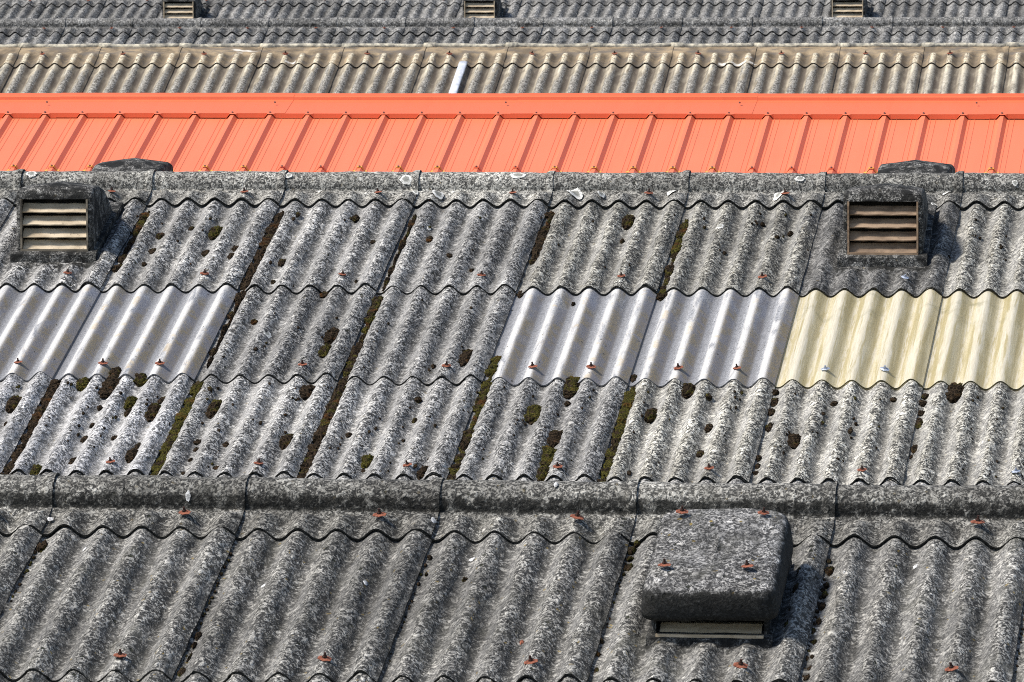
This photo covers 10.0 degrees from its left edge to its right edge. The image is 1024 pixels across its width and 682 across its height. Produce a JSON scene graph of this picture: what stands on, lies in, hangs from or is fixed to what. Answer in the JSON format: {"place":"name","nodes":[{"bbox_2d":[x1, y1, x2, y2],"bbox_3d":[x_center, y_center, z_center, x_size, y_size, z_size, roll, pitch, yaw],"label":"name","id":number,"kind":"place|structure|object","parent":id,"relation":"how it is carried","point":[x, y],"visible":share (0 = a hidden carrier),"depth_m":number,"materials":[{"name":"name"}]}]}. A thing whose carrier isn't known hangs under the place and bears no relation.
{"place":"outdoors","nodes":[
{"label":"outdoors","id":0,"kind":"place"},
{"bbox_2d":[0,472,1023,681],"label":"factory building","id":1,"kind":"structure","parent":0,"point":[318,579],"depth_m":25.27,"materials":[{"name":"grey concrete"}]},
{"bbox_2d":[10,539,1023,680],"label":"moss","id":2,"kind":"object","parent":1,"relation":"on","point":[43,545],"visible":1,"depth_m":25.18,"materials":[{"name":"green plant"}]},
{"bbox_2d":[0,93,1023,173],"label":"factory building","id":3,"kind":"structure","parent":0,"point":[609,132],"depth_m":44.91,"materials":[{"name":"orange paint"}]},
{"bbox_2d":[0,42,1023,93],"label":"factory building","id":4,"kind":"structure","parent":0,"point":[853,68],"depth_m":61.52,"materials":[{"name":"beige concrete"}]},
{"bbox_2d":[449,61,466,92],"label":"cover strip","id":5,"kind":"object","parent":4,"relation":"on","point":[457,79],"visible":0.59,"depth_m":61.34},
{"bbox_2d":[0,16,1023,43],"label":"factory building","id":6,"kind":"structure","parent":0,"point":[613,30],"depth_m":73.66,"materials":[{"name":"grey concrete"}]},
{"bbox_2d":[0,0,1023,18],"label":"factory building","id":7,"kind":"structure","parent":0,"point":[95,9],"depth_m":84.57,"materials":[{"name":"grey concrete"}]},
{"label":"ground","id":8,"kind":"structure","parent":0,"visible":0},
{"bbox_2d":[0,158,1023,485],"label":"factory building","id":9,"kind":"structure","parent":8,"relation":"on","point":[872,296],"depth_m":35.92,"materials":[{"name":"grey concrete"}]},
{"bbox_2d":[5,395,21,413],"bbox_3d":[-3.006,0.390,35.246,0.131,0.115,0.223,0,6,9],"label":"moss cushion","id":10,"kind":"object","parent":9,"relation":"on","point":[13,401],"visible":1,"depth_m":35.20,"materials":[{"name":"brown plant"}]},
{"bbox_2d":[0,379,60,474],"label":"moss strip","id":11,"kind":"object","parent":9,"relation":"on","point":[37,415],"visible":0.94,"depth_m":34.95,"materials":[{"name":"plant"}]},
{"bbox_2d":[30,464,41,474],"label":"moss cushion","id":12,"kind":"object","parent":9,"relation":"on","point":[36,469],"visible":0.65,"depth_m":34.31,"materials":[{"name":"green plant"}]},
{"bbox_2d":[76,377,89,391],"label":"moss cushion","id":13,"kind":"object","parent":9,"relation":"on","point":[81,384],"visible":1,"depth_m":35.44,"materials":[{"name":"green plant"}]},
{"bbox_2d":[98,372,121,398],"bbox_3d":[-2.430,0.273,35.416,0.172,0.142,0.316,0,6,9],"label":"moss cushion","id":14,"kind":"object","parent":9,"relation":"on","point":[109,385],"visible":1,"depth_m":35.38,"materials":[{"name":"brown plant"}]},
{"bbox_2d":[108,366,121,375],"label":"moss cushion","id":15,"kind":"object","parent":9,"relation":"on","point":[117,370],"visible":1,"depth_m":35.56,"materials":[{"name":"brown plant"}]},
{"bbox_2d":[123,396,137,409],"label":"moss cushion","id":16,"kind":"object","parent":9,"relation":"on","point":[130,401],"visible":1,"depth_m":35.14,"materials":[{"name":"green plant"}]},
{"bbox_2d":[112,211,149,272],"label":"moss strip","id":17,"kind":"object","parent":9,"relation":"on","point":[143,217],"visible":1,"depth_m":37.49,"materials":[{"name":"plant"}]},
{"bbox_2d":[125,448,137,462],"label":"moss cushion","id":18,"kind":"object","parent":9,"relation":"on","point":[131,454],"visible":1,"depth_m":34.42,"materials":[{"name":"brown plant"}]},
{"bbox_2d":[132,373,147,386],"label":"moss cushion","id":19,"kind":"object","parent":9,"relation":"on","point":[140,380],"visible":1,"depth_m":35.44,"materials":[{"name":"green plant"}]},
{"bbox_2d":[144,403,160,422],"bbox_3d":[-2.155,0.433,35.026,0.115,0.114,0.238,0,6,9],"label":"moss cushion","id":20,"kind":"object","parent":9,"relation":"on","point":[151,412],"visible":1,"depth_m":34.99,"materials":[{"name":"plant"}]},
{"bbox_2d":[149,381,203,474],"bbox_3d":[-1.999,0.552,34.727,0.147,0.496,1.380,0,6,9],"label":"moss strip","id":21,"kind":"object","parent":9,"relation":"on","point":[177,425],"visible":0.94,"depth_m":34.74,"materials":[{"name":"green plant"}]},
{"bbox_2d":[205,399,221,418],"bbox_3d":[-1.782,0.411,35.030,0.100,0.108,0.248,0,6,9],"label":"moss cushion","id":22,"kind":"object","parent":9,"relation":"on","point":[213,408],"visible":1,"depth_m":34.98,"materials":[{"name":"plant"}]},
{"bbox_2d":[208,226,222,239],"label":"moss cushion","id":23,"kind":"object","parent":9,"relation":"on","point":[214,232],"visible":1,"depth_m":37.52,"materials":[{"name":"green plant"}]},
{"bbox_2d":[206,300,240,368],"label":"moss strip","id":24,"kind":"object","parent":9,"relation":"on","point":[225,329],"visible":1,"depth_m":36.03,"materials":[{"name":"plant"}]},
{"bbox_2d":[234,210,283,301],"bbox_3d":[-1.589,-0.536,37.176,0.152,0.483,1.428,0,6,9],"label":"moss strip","id":25,"kind":"object","parent":9,"relation":"on","point":[271,230],"visible":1,"depth_m":37.11,"materials":[{"name":"plant"}]},
{"bbox_2d":[279,433,293,449],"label":"moss cushion","id":26,"kind":"object","parent":9,"relation":"on","point":[285,441],"visible":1,"depth_m":34.48,"materials":[{"name":"plant"}]},
{"bbox_2d":[299,384,315,399],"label":"moss cushion","id":27,"kind":"object","parent":9,"relation":"on","point":[305,391],"visible":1,"depth_m":35.13,"materials":[{"name":"brown plant"}]},
{"bbox_2d":[297,383,345,477],"bbox_3d":[-1.121,0.561,34.604,0.156,0.493,1.432,0,6,9],"label":"moss strip","id":28,"kind":"object","parent":9,"relation":"on","point":[319,434],"visible":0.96,"depth_m":34.60,"materials":[{"name":"plant"}]},
{"bbox_2d":[318,343,331,357],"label":"moss cushion","id":29,"kind":"object","parent":9,"relation":"on","point":[324,350],"visible":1,"depth_m":35.67,"materials":[{"name":"green plant"}]},
{"bbox_2d":[323,327,339,344],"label":"moss cushion","id":30,"kind":"object","parent":9,"relation":"on","point":[330,337],"visible":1,"depth_m":35.87,"materials":[{"name":"brown plant"}]},
{"bbox_2d":[338,295,383,384],"bbox_3d":[-0.921,-0.001,35.839,0.116,0.448,1.308,0,6,9],"label":"moss strip","id":31,"kind":"object","parent":9,"relation":"attached to","point":[368,320],"visible":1,"depth_m":35.81,"materials":[{"name":"plant"}]},
{"bbox_2d":[361,454,373,468],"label":"moss cushion","id":32,"kind":"object","parent":9,"relation":"on","point":[366,460],"visible":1,"depth_m":34.17,"materials":[{"name":"green plant"}]},
{"bbox_2d":[382,214,416,292],"bbox_3d":[-0.711,-0.549,37.063,0.067,0.426,1.210,0,6,9],"label":"moss strip","id":33,"kind":"object","parent":9,"relation":"on","point":[402,244],"visible":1,"depth_m":37.10,"materials":[{"name":"brown plant"}]},
{"bbox_2d":[417,465,427,479],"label":"moss cushion","id":34,"kind":"object","parent":9,"relation":"on","point":[421,472],"visible":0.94,"depth_m":33.97,"materials":[{"name":"brown plant"}]},
{"bbox_2d":[458,349,472,366],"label":"moss cushion","id":35,"kind":"object","parent":9,"relation":"on","point":[465,357],"visible":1,"depth_m":35.45,"materials":[{"name":"brown plant"}]},
{"bbox_2d":[446,387,489,479],"bbox_3d":[-0.242,0.561,34.467,0.137,0.490,1.427,0,6,9],"label":"moss strip","id":36,"kind":"object","parent":9,"relation":"on","point":[480,401],"visible":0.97,"depth_m":34.43,"materials":[{"name":"green plant"}]},
{"bbox_2d":[481,355,501,388],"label":"moss strip","id":37,"kind":"object","parent":9,"relation":"on","point":[490,371],"visible":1,"depth_m":35.23,"materials":[{"name":"green plant"}]},
{"bbox_2d":[4,212,1023,477],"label":"moss","id":38,"kind":"object","parent":9,"relation":"on","point":[566,404],"visible":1,"depth_m":34.78,"materials":[{"name":"plant"}]},
{"bbox_2d":[523,404,541,424],"bbox_3d":[0.127,0.443,34.679,0.147,0.121,0.256,0,6,9],"label":"moss cushion","id":39,"kind":"object","parent":9,"relation":"on","point":[532,415],"visible":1,"depth_m":34.62,"materials":[{"name":"green plant"}]},
{"bbox_2d":[528,211,554,264],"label":"moss strip","id":40,"kind":"object","parent":9,"relation":"on","point":[540,238],"visible":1,"depth_m":37.12,"materials":[{"name":"brown plant"}]},
{"bbox_2d":[536,465,549,480],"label":"moss cushion","id":41,"kind":"object","parent":9,"relation":"on","point":[542,472],"visible":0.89,"depth_m":33.86,"materials":[{"name":"green plant"}]},
{"bbox_2d":[539,445,556,466],"bbox_3d":[0.206,0.683,34.100,0.153,0.124,0.272,0,6,9],"label":"moss cushion","id":42,"kind":"object","parent":9,"relation":"on","point":[547,456],"visible":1,"depth_m":34.08,"materials":[{"name":"green plant"}]},
{"bbox_2d":[547,430,562,447],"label":"moss cushion","id":43,"kind":"object","parent":9,"relation":"on","point":[553,439],"visible":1,"depth_m":34.30,"materials":[{"name":"brown plant"}]},
{"bbox_2d":[563,376,579,398],"bbox_3d":[0.352,0.282,35.004,0.142,0.128,0.275,0,6,9],"label":"moss cushion","id":44,"kind":"object","parent":9,"relation":"on","point":[571,385],"visible":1,"depth_m":34.97,"materials":[{"name":"green plant"}]},
{"bbox_2d":[597,386,635,481],"bbox_3d":[0.627,0.584,34.309,0.141,0.496,1.448,0,6,9],"label":"moss strip","id":45,"kind":"object","parent":9,"relation":"on","point":[624,411],"visible":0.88,"depth_m":34.31,"materials":[{"name":"green plant"}]},
{"bbox_2d":[621,214,634,229],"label":"moss cushion","id":46,"kind":"object","parent":9,"relation":"on","point":[627,221],"visible":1,"depth_m":37.28,"materials":[{"name":"green plant"}]},
{"bbox_2d":[644,409,656,423],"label":"moss cushion","id":47,"kind":"object","parent":9,"relation":"on","point":[650,416],"visible":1,"depth_m":34.51,"materials":[{"name":"brown plant"}]},
{"bbox_2d":[656,218,688,301],"bbox_3d":[1.028,-0.509,36.742,0.112,0.428,1.254,0,6,9],"label":"moss strip","id":48,"kind":"object","parent":9,"relation":"on","point":[662,294],"visible":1,"depth_m":36.73,"materials":[{"name":"plant"}]},
{"bbox_2d":[681,383,695,398],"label":"moss cushion","id":49,"kind":"object","parent":9,"relation":"on","point":[687,390],"visible":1,"depth_m":34.82,"materials":[{"name":"brown plant"}]},
{"bbox_2d":[787,433,801,448],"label":"moss cushion","id":50,"kind":"object","parent":9,"relation":"on","point":[793,441],"visible":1,"depth_m":34.07,"materials":[{"name":"brown plant"}]},
{"bbox_2d":[945,382,964,402],"bbox_3d":[2.632,0.314,34.609,0.151,0.121,0.261,1,6,19],"label":"moss cushion","id":51,"kind":"object","parent":9,"relation":"on","point":[954,393],"visible":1,"depth_m":34.57,"materials":[{"name":"brown plant"}]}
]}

